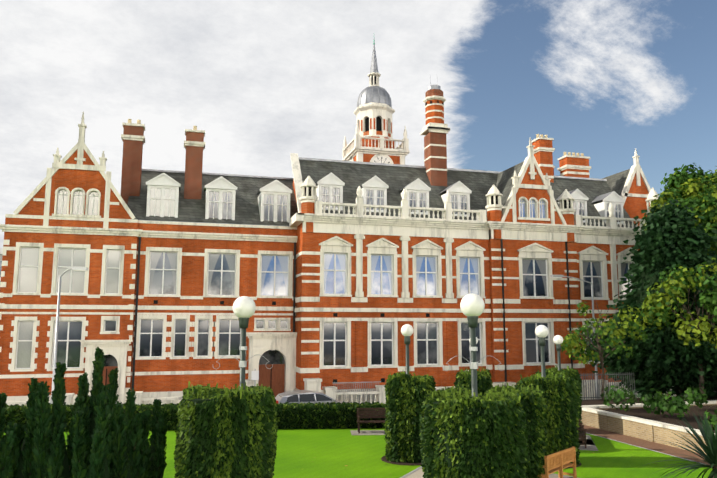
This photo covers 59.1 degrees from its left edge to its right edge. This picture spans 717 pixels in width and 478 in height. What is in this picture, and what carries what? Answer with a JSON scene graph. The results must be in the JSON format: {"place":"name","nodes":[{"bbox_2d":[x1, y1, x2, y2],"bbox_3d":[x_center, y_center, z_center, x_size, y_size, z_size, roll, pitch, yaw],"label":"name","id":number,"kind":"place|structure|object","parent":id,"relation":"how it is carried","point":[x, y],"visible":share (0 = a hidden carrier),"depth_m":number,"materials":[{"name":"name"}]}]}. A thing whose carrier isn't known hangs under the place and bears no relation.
{"place":"outdoors","nodes":[
{"label":"outdoors","id":0,"kind":"place"},
{"bbox_2d":[0,248,2,281],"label":"modern block","id":1,"kind":"structure","parent":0,"point":[1,252],"depth_m":59.44,"materials":[{"name":"concrete"}]},
{"bbox_2d":[0,0,716,247],"label":"sky","id":2,"kind":"structure","parent":0,"point":[265,81],"materials":[{"name":"white"}]},
{"bbox_2d":[2,395,716,477],"bbox_3d":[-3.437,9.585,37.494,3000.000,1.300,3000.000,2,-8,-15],"label":"ground","id":3,"kind":"structure","parent":0,"point":[616,455],"depth_m":21.20,"materials":[{"name":"grass"},{"name":"green plant"}]},
{"bbox_2d":[0,392,6,449],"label":"young yew","id":4,"kind":"object","parent":3,"relation":"on","point":[3,399],"visible":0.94,"depth_m":16.42,"materials":[{"name":"green plant"}]},
{"bbox_2d":[0,430,13,477],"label":"young yew","id":5,"kind":"object","parent":3,"relation":"on","point":[6,442],"visible":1,"depth_m":14.04,"materials":[{"name":"green plant"}]},
{"bbox_2d":[4,377,38,477],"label":"young yew","id":6,"kind":"object","parent":3,"relation":"on","point":[22,455],"visible":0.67,"depth_m":15.20,"materials":[{"name":"green plant"}]},
{"bbox_2d":[31,362,84,477],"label":"young yew","id":7,"kind":"object","parent":3,"relation":"on","point":[52,455],"visible":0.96,"depth_m":14.70,"materials":[{"name":"green plant"}]},
{"bbox_2d":[50,267,87,403],"bbox_3d":[-14.414,5.281,31.457,1.360,7.790,0.280,2,-8,-15],"label":"street lamp","id":8,"kind":"object","parent":3,"relation":"on","point":[57,316],"visible":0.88,"depth_m":31.44,"materials":[{"name":"grey metal"}]},
{"bbox_2d":[71,391,112,477],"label":"young yew","id":9,"kind":"object","parent":3,"relation":"on","point":[100,460],"visible":1,"depth_m":14.02,"materials":[{"name":"green plant"}]},
{"bbox_2d":[77,347,118,468],"bbox_3d":[-6.752,4.721,16.359,1.072,3.820,1.075,2,-8,-15],"label":"young yew","id":10,"kind":"object","parent":3,"relation":"on","point":[90,403],"visible":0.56,"depth_m":16.24,"materials":[{"name":"green plant"}]},
{"bbox_2d":[107,388,151,477],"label":"young yew","id":11,"kind":"object","parent":3,"relation":"on","point":[129,445],"visible":1,"depth_m":15.56,"materials":[{"name":"green plant"}]},
{"bbox_2d":[143,399,168,477],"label":"young yew","id":12,"kind":"object","parent":3,"relation":"on","point":[156,465],"visible":0.81,"depth_m":16.73,"materials":[{"name":"green plant"}]},
{"bbox_2d":[2,401,385,431],"bbox_3d":[-20.112,7.424,25.984,42.729,1.134,1.170,0,-8,-4],"label":"hedge","id":13,"kind":"object","parent":3,"relation":"on","point":[319,415],"visible":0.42,"depth_m":26.72,"materials":[{"name":"green plant"}]},
{"bbox_2d":[173,381,277,477],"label":"hedge","id":14,"kind":"object","parent":3,"relation":"on","point":[225,432],"visible":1,"depth_m":15.12,"materials":[{"name":"green plant"}]},
{"bbox_2d":[213,296,272,388],"bbox_3d":[-2.995,4.015,16.283,1.429,5.080,0.598,-3,-8,19],"label":"lamp","id":15,"kind":"object","parent":3,"relation":"on","point":[244,307],"visible":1,"depth_m":16.38,"materials":[{"name":"grey"}]},
{"bbox_2d":[251,369,258,385],"bbox_3d":[-5.691,8.397,34.715,0.400,2.500,0.085,2,-8,-15],"label":"sign","id":16,"kind":"object","parent":3,"relation":"on","point":[255,375],"visible":0.57,"depth_m":34.79,"materials":[{"name":"grey"}]},
{"bbox_2d":[275,390,346,403],"bbox_3d":[-2.316,8.695,33.111,4.320,1.465,2.060,2,-8,-15],"label":"car","id":17,"kind":"object","parent":3,"relation":"on","point":[302,396],"visible":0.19,"depth_m":32.35,"materials":[{"name":"grey metal"}]},
{"bbox_2d":[0,82,675,405],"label":"town hall","id":18,"kind":"structure","parent":3,"relation":"on","point":[340,273],"depth_m":39.70,"materials":[{"name":"brick"}]},
{"bbox_2d":[342,40,409,164],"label":"clock tower","id":19,"kind":"structure","parent":18,"relation":"on","point":[372,141],"depth_m":76.98,"materials":[{"name":"stone"}]},
{"bbox_2d":[350,408,385,434],"bbox_3d":[0.792,7.399,25.753,2.200,0.945,1.110,0,-8,-3],"label":"dark bench","id":20,"kind":"object","parent":3,"relation":"on","point":[371,413],"visible":0.65,"depth_m":26.01,"materials":[{"name":"brown wood"}]},
{"bbox_2d":[401,324,412,373],"bbox_3d":[1.628,5.010,20.894,0.420,4.360,0.420,2,-8,-15],"label":"lamp","id":21,"kind":"object","parent":3,"relation":"on","point":[407,331],"visible":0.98,"depth_m":21.01,"materials":[{"name":"grey glass"}]},
{"bbox_2d":[381,370,435,465],"bbox_3d":[1.722,5.787,20.806,2.001,2.973,1.942,2,-8,-15],"label":"hedge","id":22,"kind":"object","parent":3,"relation":"on","point":[405,393],"visible":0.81,"depth_m":20.18,"materials":[{"name":"green plant"}]},
{"bbox_2d":[418,386,527,477],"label":"hedge","id":23,"kind":"object","parent":3,"relation":"on","point":[464,433],"visible":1,"depth_m":14.16,"materials":[{"name":"green plant"}]},
{"bbox_2d":[442,293,504,396],"bbox_3d":[2.809,3.871,15.305,1.429,5.100,0.598,-3,-8,19],"label":"lamp","id":24,"kind":"object","parent":3,"relation":"on","point":[472,306],"visible":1,"depth_m":15.40,"materials":[{"name":"grey"}]},
{"bbox_2d":[454,367,492,395],"bbox_3d":[4.137,6.021,22.430,1.375,2.958,1.375,2,-8,-15],"label":"hedge","id":25,"kind":"object","parent":3,"relation":"on","point":[484,381],"visible":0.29,"depth_m":22.26,"materials":[{"name":"green plant"}]},
{"bbox_2d":[484,382,547,477],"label":"hedge","id":26,"kind":"object","parent":3,"relation":"on","point":[532,401],"visible":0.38,"depth_m":16.77,"materials":[{"name":"green plant"}]},
{"bbox_2d":[535,325,548,377],"bbox_3d":[5.997,4.961,20.445,0.430,4.335,0.430,2,-8,-15],"label":"lamp","id":27,"kind":"object","parent":3,"relation":"on","point":[541,332],"visible":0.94,"depth_m":20.56,"materials":[{"name":"grey"}]},
{"bbox_2d":[515,370,581,468],"bbox_3d":[6.065,5.723,20.396,1.975,2.978,1.957,2,-8,-15],"label":"hedge","id":28,"kind":"object","parent":3,"relation":"on","point":[561,394],"visible":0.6,"depth_m":19.76,"materials":[{"name":"green plant"}]},
{"bbox_2d":[553,335,562,370],"bbox_3d":[8.376,5.974,26.312,0.400,3.920,0.400,2,-8,-15],"label":"lamp","id":29,"kind":"object","parent":3,"relation":"on","point":[558,340],"visible":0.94,"depth_m":26.41,"materials":[{"name":"grey"}]},
{"bbox_2d":[538,446,578,477],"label":"teak bench","id":30,"kind":"object","parent":3,"relation":"on","point":[559,461],"visible":0.9,"depth_m":17.28,"materials":[{"name":"brown wood"}]},
{"bbox_2d":[545,365,582,422],"bbox_3d":[8.379,6.626,26.211,1.625,2.773,1.648,2,-8,-15],"label":"hedge","id":31,"kind":"object","parent":3,"relation":"on","point":[574,374],"visible":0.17,"depth_m":25.83,"materials":[{"name":"green plant"}]},
{"bbox_2d":[550,275,599,398],"bbox_3d":[13.401,6.226,39.096,2.960,7.990,0.280,2,-8,-15],"label":"street lamp","id":32,"kind":"object","parent":3,"relation":"on","point":[593,316],"visible":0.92,"depth_m":39.45,"materials":[{"name":"grey metal"}]},
{"bbox_2d":[577,419,594,444],"bbox_3d":[8.316,7.183,24.179,1.110,0.945,2.200,-2,-8,14],"label":"dark bench","id":33,"kind":"object","parent":3,"relation":"on","point":[589,439],"visible":0.23,"depth_m":23.66,"materials":[{"name":"brown wood"}]},
{"bbox_2d":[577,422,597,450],"bbox_3d":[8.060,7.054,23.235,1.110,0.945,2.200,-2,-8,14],"label":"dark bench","id":34,"kind":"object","parent":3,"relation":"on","point":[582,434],"visible":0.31,"depth_m":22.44,"materials":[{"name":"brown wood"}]},
{"bbox_2d":[561,299,647,399],"bbox_3d":[12.457,5.676,32.570,4.378,5.213,3.739,-5,-9,33],"label":"tree","id":35,"kind":"object","parent":3,"relation":"on","point":[570,341],"visible":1,"depth_m":32.21,"materials":[{"name":"green plant"}]},
{"bbox_2d":[580,372,635,399],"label":"railings","id":36,"kind":"object","parent":3,"relation":"on","point":[596,374],"visible":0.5,"depth_m":32.61,"materials":[{"name":"grey metal"}]},
{"bbox_2d":[581,400,716,454],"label":"garden wall","id":37,"kind":"structure","parent":3,"relation":"on","point":[596,416],"depth_m":24.71,"materials":[{"name":"brick"}]},
{"bbox_2d":[585,199,716,397],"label":"tree","id":38,"kind":"object","parent":3,"relation":"on","point":[670,237],"visible":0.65,"depth_m":34.50,"materials":[{"name":"green plant"}]},
{"bbox_2d":[600,382,716,429],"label":"shrubs","id":39,"kind":"object","parent":3,"relation":"on","point":[679,405],"visible":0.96,"depth_m":26.66,"materials":[{"name":"green plant"}]},
{"bbox_2d":[635,258,716,396],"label":"yellow tree","id":40,"kind":"object","parent":3,"relation":"on","point":[675,285],"visible":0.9,"depth_m":32.02,"materials":[{"name":"green plant"}]},
{"bbox_2d":[640,163,716,276],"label":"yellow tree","id":41,"kind":"object","parent":3,"relation":"on","point":[697,191],"visible":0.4,"depth_m":39.29,"materials":[{"name":"green plant"}]},
{"bbox_2d":[642,410,716,477],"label":"yucca","id":42,"kind":"object","parent":3,"relation":"on","point":[710,440],"visible":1,"depth_m":15.55,"materials":[{"name":"green plant"}]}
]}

